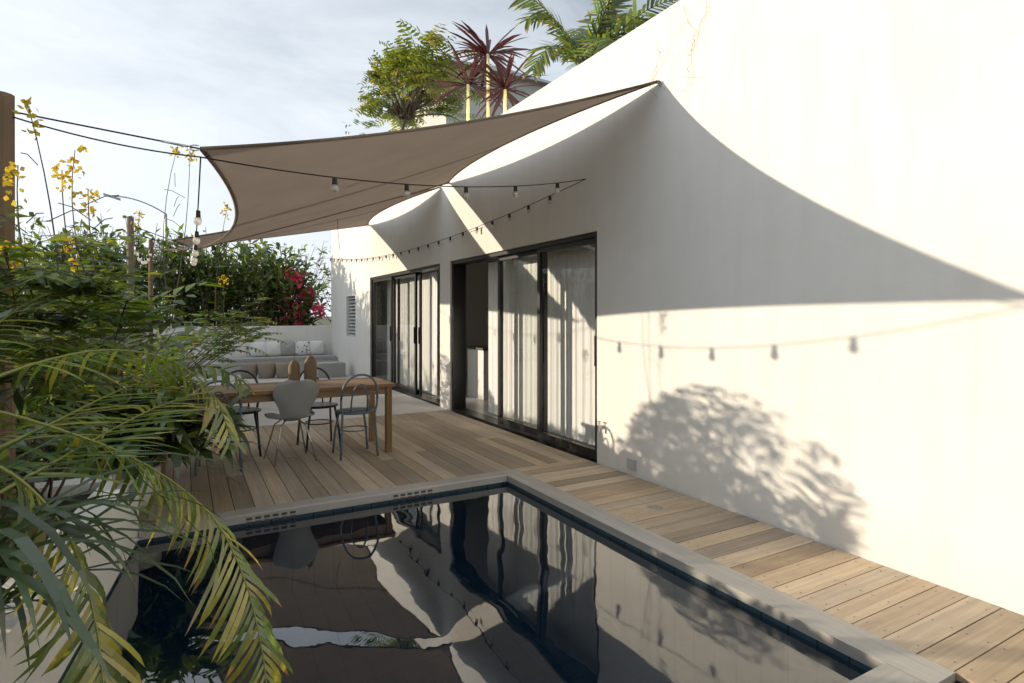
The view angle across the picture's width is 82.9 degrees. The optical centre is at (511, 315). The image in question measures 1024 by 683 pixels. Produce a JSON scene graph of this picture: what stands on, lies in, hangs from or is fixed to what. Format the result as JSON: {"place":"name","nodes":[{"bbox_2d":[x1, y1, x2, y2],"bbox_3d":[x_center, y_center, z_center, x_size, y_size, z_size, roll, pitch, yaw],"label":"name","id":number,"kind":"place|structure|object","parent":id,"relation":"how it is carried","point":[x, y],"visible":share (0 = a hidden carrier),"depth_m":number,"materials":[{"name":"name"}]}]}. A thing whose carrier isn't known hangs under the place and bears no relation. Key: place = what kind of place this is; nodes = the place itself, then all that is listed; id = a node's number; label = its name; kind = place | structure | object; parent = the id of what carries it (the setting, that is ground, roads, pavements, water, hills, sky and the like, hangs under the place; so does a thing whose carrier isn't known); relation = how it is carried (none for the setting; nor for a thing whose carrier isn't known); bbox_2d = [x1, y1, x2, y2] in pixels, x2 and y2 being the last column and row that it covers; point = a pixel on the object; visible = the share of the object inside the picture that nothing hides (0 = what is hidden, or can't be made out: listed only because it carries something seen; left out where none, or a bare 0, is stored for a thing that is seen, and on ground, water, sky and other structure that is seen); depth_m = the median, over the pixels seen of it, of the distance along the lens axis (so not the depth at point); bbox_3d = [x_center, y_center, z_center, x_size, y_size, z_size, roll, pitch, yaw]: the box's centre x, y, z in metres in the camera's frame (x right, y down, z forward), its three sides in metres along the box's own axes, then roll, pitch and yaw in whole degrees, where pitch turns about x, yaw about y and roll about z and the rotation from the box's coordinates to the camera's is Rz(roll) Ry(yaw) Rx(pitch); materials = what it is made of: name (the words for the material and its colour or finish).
{"place":"outdoors","nodes":[
{"label":"outdoors","id":0,"kind":"place"},
{"bbox_2d":[0,494,90,585],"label":"planter soil","id":1,"kind":"structure","parent":0,"point":[3,578],"depth_m":3.35,"materials":[{"name":"brown soil"}]},
{"bbox_2d":[0,398,257,682],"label":"fronds","id":2,"kind":"object","parent":1,"relation":"in","point":[52,590],"visible":0.84,"depth_m":1.34,"materials":[{"name":"green plant"}]},
{"bbox_2d":[0,289,293,682],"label":"areca palm","id":3,"kind":"object","parent":1,"relation":"in","point":[81,669],"depth_m":1.94,"materials":[{"name":"green plant"}]},
{"bbox_2d":[0,91,152,527],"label":"sail posts","id":4,"kind":"object","parent":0,"point":[7,137],"visible":0.3,"depth_m":3.03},
{"bbox_2d":[153,80,661,250],"bbox_3d":[-2.457,-1.434,7.622,4.224,1.312,8.302,0,0,-29],"label":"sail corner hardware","id":5,"kind":"object","parent":4,"relation":"attached to","point":[173,143],"visible":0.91,"depth_m":3.25,"materials":[{"name":"silver metal"}]},
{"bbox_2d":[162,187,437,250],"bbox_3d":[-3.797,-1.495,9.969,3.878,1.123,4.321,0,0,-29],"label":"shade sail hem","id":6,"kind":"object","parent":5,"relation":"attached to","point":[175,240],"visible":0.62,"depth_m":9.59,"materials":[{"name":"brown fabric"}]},
{"bbox_2d":[0,205,330,517],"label":"bush","id":7,"kind":"object","parent":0,"point":[187,445],"depth_m":5.50,"materials":[{"name":"green plant"}]},
{"bbox_2d":[255,267,326,325],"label":"bougainvillea flowers","id":8,"kind":"object","parent":7,"relation":"on","point":[301,294],"visible":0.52,"depth_m":16.56,"materials":[{"name":"pink plant"}]},
{"bbox_2d":[0,108,339,555],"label":"feathery shrub","id":9,"kind":"object","parent":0,"point":[134,308],"depth_m":2.80,"materials":[{"name":"green plant"}]},
{"bbox_2d":[0,97,231,284],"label":"yellow flowers","id":10,"kind":"object","parent":9,"relation":"on","point":[13,166],"visible":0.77,"depth_m":3.15,"materials":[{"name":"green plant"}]},
{"bbox_2d":[16,372,447,442],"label":"patio floor","id":11,"kind":"structure","parent":0,"point":[402,403],"depth_m":9.41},
{"bbox_2d":[123,359,337,377],"bbox_3d":[-7.680,1.305,14.237,6.488,0.300,0.846,0,0,-29],"label":"terrace bench","id":12,"kind":"object","parent":11,"relation":"on","point":[222,365],"visible":0.14,"depth_m":14.25,"materials":[{"name":"grey"}]},
{"bbox_2d":[228,354,345,377],"bbox_3d":[-5.564,1.260,14.416,2.550,0.390,2.580,0,0,-29],"label":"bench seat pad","id":13,"kind":"object","parent":12,"relation":"on","point":[332,369],"visible":0.75,"depth_m":14.35,"materials":[{"name":"grey fabric"}]},
{"bbox_2d":[250,342,266,356],"bbox_3d":[-6.612,0.865,15.145,0.419,0.379,0.218,0,0,-29],"label":"bench cushion","id":14,"kind":"object","parent":13,"relation":"on","point":[260,346],"visible":0.81,"depth_m":15.08,"materials":[{"name":"white fabric"}]},
{"bbox_2d":[266,341,280,355],"bbox_3d":[-6.298,0.865,15.322,0.420,0.389,0.192,0,0,-36],"label":"bench cushion","id":15,"kind":"object","parent":13,"relation":"on","point":[272,348],"visible":0.94,"depth_m":15.26,"materials":[{"name":"white fabric"}]},
{"bbox_2d":[280,341,294,355],"bbox_3d":[-5.994,0.865,15.493,0.420,0.391,0.184,0,0,-29],"label":"bench cushion","id":16,"kind":"object","parent":13,"relation":"on","point":[288,349],"visible":0.95,"depth_m":15.44,"materials":[{"name":"grey fabric"}]},
{"bbox_2d":[295,341,309,354],"bbox_3d":[-5.671,0.865,15.675,0.420,0.383,0.208,0,0,-23],"label":"bench cushion","id":17,"kind":"object","parent":13,"relation":"on","point":[302,347],"visible":1,"depth_m":15.62,"materials":[{"name":"fabric"}]},
{"bbox_2d":[309,340,324,354],"bbox_3d":[-5.340,0.865,15.862,0.420,0.384,0.192,0,0,-29],"label":"bench cushion","id":18,"kind":"object","parent":13,"relation":"on","point":[317,347],"visible":0.98,"depth_m":15.80,"materials":[{"name":"white fabric"}]},
{"bbox_2d":[240,361,289,378],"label":"cushions","id":19,"kind":"object","parent":11,"relation":"on","point":[266,369],"visible":0.84,"depth_m":13.47,"materials":[{"name":"beige fabric"}]},
{"bbox_2d":[138,316,330,539],"bbox_3d":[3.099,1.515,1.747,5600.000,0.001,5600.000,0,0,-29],"label":"ground","id":20,"kind":"structure","parent":0,"point":[324,321],"depth_m":159.78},
{"bbox_2d":[0,474,138,682],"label":"planter wall","id":21,"kind":"structure","parent":20,"relation":"on","point":[10,672],"depth_m":2.57,"materials":[{"name":"paint"}]},
{"bbox_2d":[103,193,166,321],"bbox_3d":[-22.020,-2.866,34.000,3.653,8.642,0.320,0,0,0],"label":"street lamp","id":22,"kind":"object","parent":20,"relation":"on","point":[113,197],"visible":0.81,"depth_m":33.96,"materials":[{"name":"grey metal"}]},
{"bbox_2d":[21,325,330,361],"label":"terrace wall","id":23,"kind":"structure","parent":20,"relation":"on","point":[308,333],"depth_m":15.51,"materials":[{"name":"paint"}]},
{"bbox_2d":[58,481,872,682],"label":"pool shell","id":24,"kind":"object","parent":20,"relation":"in","point":[797,632],"visible":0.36,"depth_m":3.82,"materials":[{"name":"tile"}]},
{"bbox_2d":[390,64,542,129],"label":"neighbour house walls","id":25,"kind":"structure","parent":20,"relation":"on","point":[473,109],"depth_m":26.83,"materials":[{"name":"white paint"}]},
{"bbox_2d":[382,58,550,118],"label":"roof","id":26,"kind":"structure","parent":25,"relation":"on","point":[542,82],"depth_m":27.65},
{"bbox_2d":[381,244,594,378],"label":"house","id":27,"kind":"structure","parent":20,"relation":"on","point":[476,304],"depth_m":14.58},
{"bbox_2d":[13,80,660,265],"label":"string lights","id":28,"kind":"object","parent":27,"relation":"attached to","point":[198,213],"visible":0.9,"depth_m":4.12},
{"bbox_2d":[50,184,559,267],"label":"string lights","id":29,"kind":"object","parent":28,"relation":"hanging from","point":[334,189],"visible":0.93,"depth_m":5.10},
{"bbox_2d":[348,296,354,336],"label":"louvre slats","id":30,"kind":"object","parent":27,"relation":"attached to","point":[352,324],"visible":0.62,"depth_m":14.48,"materials":[{"name":"grey metal"}]},
{"bbox_2d":[371,264,439,405],"bbox_3d":[-2.026,0.326,11.118,0.215,2.338,4.036,0,0,-29],"label":"door frame","id":31,"kind":"object","parent":27,"relation":"attached to","point":[415,392],"visible":0.77,"depth_m":11.67,"materials":[{"name":"black metal"}]},
{"bbox_2d":[387,272,436,395],"bbox_3d":[-2.053,0.320,11.619,0.024,2.210,2.960,0,0,-29],"label":"curtain door","id":32,"kind":"structure","parent":27,"relation":"attached to","point":[429,333],"depth_m":11.17,"materials":[{"name":"white fabric"}]},
{"bbox_2d":[425,21,545,119],"bbox_3d":[-0.348,-3.495,8.670,1.531,1.980,2.060,0,0,-29],"label":"red cordyline","id":33,"kind":"object","parent":27,"relation":"on","point":[483,56],"visible":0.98,"depth_m":8.58,"materials":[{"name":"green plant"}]},
{"bbox_2d":[344,0,677,134],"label":"roof plant","id":34,"kind":"object","parent":27,"relation":"on","point":[588,42],"depth_m":11.31,"materials":[{"name":"green plant"}]},
{"bbox_2d":[452,232,596,462],"bbox_3d":[0.064,0.326,7.411,0.215,2.338,3.657,0,0,-29],"label":"door frame","id":35,"kind":"structure","parent":27,"relation":"attached to","point":[539,433],"depth_m":7.12,"materials":[{"name":"black metal"}]},
{"bbox_2d":[488,245,594,444],"bbox_3d":[0.385,0.320,7.293,0.024,2.210,3.000,0,0,-29],"label":"door curtain","id":36,"kind":"object","parent":27,"relation":"attached to","point":[571,335],"depth_m":7.09,"materials":[{"name":"white fabric"}]},
{"bbox_2d":[597,421,603,431],"bbox_3d":[0.858,1.074,5.649,0.071,0.102,0.060,0,0,-29],"label":"garden tap","id":37,"kind":"object","parent":27,"relation":"attached to","point":[599,426],"visible":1,"depth_m":5.64,"materials":[{"name":"silver metal"}]},
{"bbox_2d":[627,458,635,470],"bbox_3d":[1.087,1.350,5.279,0.035,0.090,0.090,0,0,-29],"label":"wall socket","id":38,"kind":"object","parent":27,"relation":"attached to","point":[631,464],"depth_m":5.25,"materials":[{"name":"grey plastic"}]},
{"bbox_2d":[648,0,709,102],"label":"dried creeper","id":39,"kind":"object","parent":27,"relation":"attached to","point":[691,49],"visible":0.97,"depth_m":4.68,"materials":[{"name":"brown plant"}]},
{"bbox_2d":[139,471,924,682],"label":"pool coping ends","id":40,"kind":"object","parent":20,"relation":"on","point":[884,673],"visible":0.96,"depth_m":4.46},
{"bbox_2d":[246,489,431,524],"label":"skimmer grilles","id":41,"kind":"object","parent":40,"relation":"attached to","point":[291,512],"visible":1,"depth_m":4.36,"materials":[{"name":"grey plastic"}]},
{"bbox_2d":[148,463,960,682],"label":"deck underlay","id":42,"kind":"object","parent":20,"relation":"on","point":[212,506],"visible":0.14,"depth_m":5.16,"materials":[{"name":"black"}]},
{"bbox_2d":[35,410,582,523],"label":"dining deck planks","id":43,"kind":"object","parent":42,"relation":"on","point":[435,445],"visible":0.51,"depth_m":5.83,"materials":[{"name":"brown wood"}]},
{"bbox_2d":[113,462,160,507],"bbox_3d":[-2.884,1.305,4.458,0.320,0.300,0.320,0,0,-29],"label":"white plant pot","id":44,"kind":"object","parent":43,"relation":"on","point":[156,465],"visible":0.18,"depth_m":4.40,"materials":[{"name":"white ceramic"}]},
{"bbox_2d":[194,380,242,475],"bbox_3d":[-2.772,1.020,5.497,0.410,0.873,0.472,0,0,-25],"label":"chair","id":45,"kind":"object","parent":43,"relation":"on","point":[197,461],"visible":0.37,"depth_m":5.41,"materials":[{"name":"black metal"}]},
{"bbox_2d":[219,370,261,456],"bbox_3d":[-2.865,1.020,6.120,0.418,0.873,0.478,0,0,-29],"label":"chair","id":46,"kind":"object","parent":43,"relation":"on","point":[249,410],"visible":0.38,"depth_m":6.08,"materials":[{"name":"grey metal"}]},
{"bbox_2d":[158,387,391,478],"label":"dining table legs","id":47,"kind":"object","parent":43,"relation":"on","point":[388,420],"visible":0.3,"depth_m":6.19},
{"bbox_2d":[263,419,316,466],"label":"chair legs","id":48,"kind":"object","parent":43,"relation":"on","point":[299,420],"visible":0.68,"depth_m":5.83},
{"bbox_2d":[264,379,318,419],"bbox_3d":[-2.217,0.828,5.828,0.468,0.422,0.539,0,0,-35],"label":"chair seat","id":49,"kind":"object","parent":48,"relation":"on","point":[293,400],"visible":1,"depth_m":5.65,"materials":[{"name":"white plastic"}]},
{"bbox_2d":[296,367,340,451],"bbox_3d":[-2.172,1.020,6.509,0.424,0.873,0.482,0,0,-29],"label":"chair","id":50,"kind":"object","parent":43,"relation":"on","point":[322,405],"visible":0.56,"depth_m":6.49,"materials":[{"name":"grey metal"}]},
{"bbox_2d":[332,374,378,460],"bbox_3d":[-1.639,1.020,6.078,0.410,0.873,0.472,0,0,-29],"label":"chair","id":51,"kind":"object","parent":43,"relation":"on","point":[350,410],"visible":1,"depth_m":6.00,"materials":[{"name":"black metal"}]},
{"bbox_2d":[179,377,395,404],"bbox_3d":[-2.386,0.775,5.979,2.200,0.110,0.756,0,0,-29],"label":"dining table top","id":52,"kind":"object","parent":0,"point":[328,388],"visible":0.38,"depth_m":5.92,"materials":[{"name":"brown wood"}]},
{"bbox_2d":[288,351,316,381],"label":"vases","id":53,"kind":"object","parent":52,"relation":"on","point":[310,367],"visible":0.84,"depth_m":6.08,"materials":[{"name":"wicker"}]},
{"bbox_2d":[0,0,588,315],"bbox_3d":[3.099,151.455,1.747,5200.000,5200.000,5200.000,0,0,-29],"label":"sky","id":54,"kind":"structure","parent":0,"point":[201,73],"depth_m":2107.14,"materials":[{"name":"white"}]},
{"bbox_2d":[61,484,866,682],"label":"pool water","id":55,"kind":"structure","parent":0,"point":[506,583],"depth_m":3.02,"materials":[{"name":"liquid"}]},
{"bbox_2d":[468,349,487,399],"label":"kitchen island","id":56,"kind":"structure","parent":0,"point":[477,373],"depth_m":10.23,"materials":[{"name":"white"}]},
{"bbox_2d":[383,374,594,447],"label":"interior floor","id":57,"kind":"structure","parent":0,"point":[477,404],"depth_m":9.51,"materials":[{"name":"grey"}]},
{"bbox_2d":[466,346,487,349],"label":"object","id":58,"kind":"object","parent":57,"relation":"on","point":[478,347],"visible":0.03,"depth_m":10.30,"materials":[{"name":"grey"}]},
{"bbox_2d":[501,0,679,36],"label":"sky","id":59,"kind":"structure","parent":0,"point":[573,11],"materials":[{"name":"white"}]},
{"bbox_2d":[331,0,1023,615],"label":"house wall","id":60,"kind":"structure","parent":0,"point":[803,220],"depth_m":3.85,"materials":[{"name":"white paint"}]},
{"bbox_2d":[174,191,426,248],"bbox_3d":[-3.798,-1.495,9.970,3.860,1.100,4.300,0,0,-29],"label":"shade sail","id":61,"kind":"object","parent":60,"relation":"attached to","point":[362,216],"visible":0.67,"depth_m":9.89,"materials":[{"name":"brown fabric"}]},
{"bbox_2d":[198,81,655,249],"bbox_3d":[-1.376,-1.420,6.101,3.440,1.250,4.540,0,0,-29],"label":"shade sail","id":62,"kind":"object","parent":60,"relation":"attached to","point":[268,200],"visible":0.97,"depth_m":4.91,"materials":[{"name":"brown fabric"}]},
{"bbox_2d":[499,469,955,682],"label":"pool coping","id":63,"kind":"structure","parent":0,"point":[871,650],"depth_m":3.05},
{"bbox_2d":[516,458,1023,682],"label":"wooden deck","id":64,"kind":"structure","parent":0,"point":[693,522],"depth_m":3.23,"materials":[{"name":"brown wood"}]},
{"bbox_2d":[647,505,662,509],"bbox_3d":[1.086,1.453,4.400,0.118,0.002,0.120,0,0,-29],"label":"light","id":65,"kind":"object","parent":64,"relation":"on","point":[654,507],"visible":1,"depth_m":4.40,"materials":[{"name":"silver metal"}]},
{"bbox_2d":[546,462,1022,680],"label":"deck screws","id":66,"kind":"object","parent":64,"relation":"on","point":[820,574],"visible":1,"depth_m":3.13,"materials":[{"name":"silver metal"}]}
]}

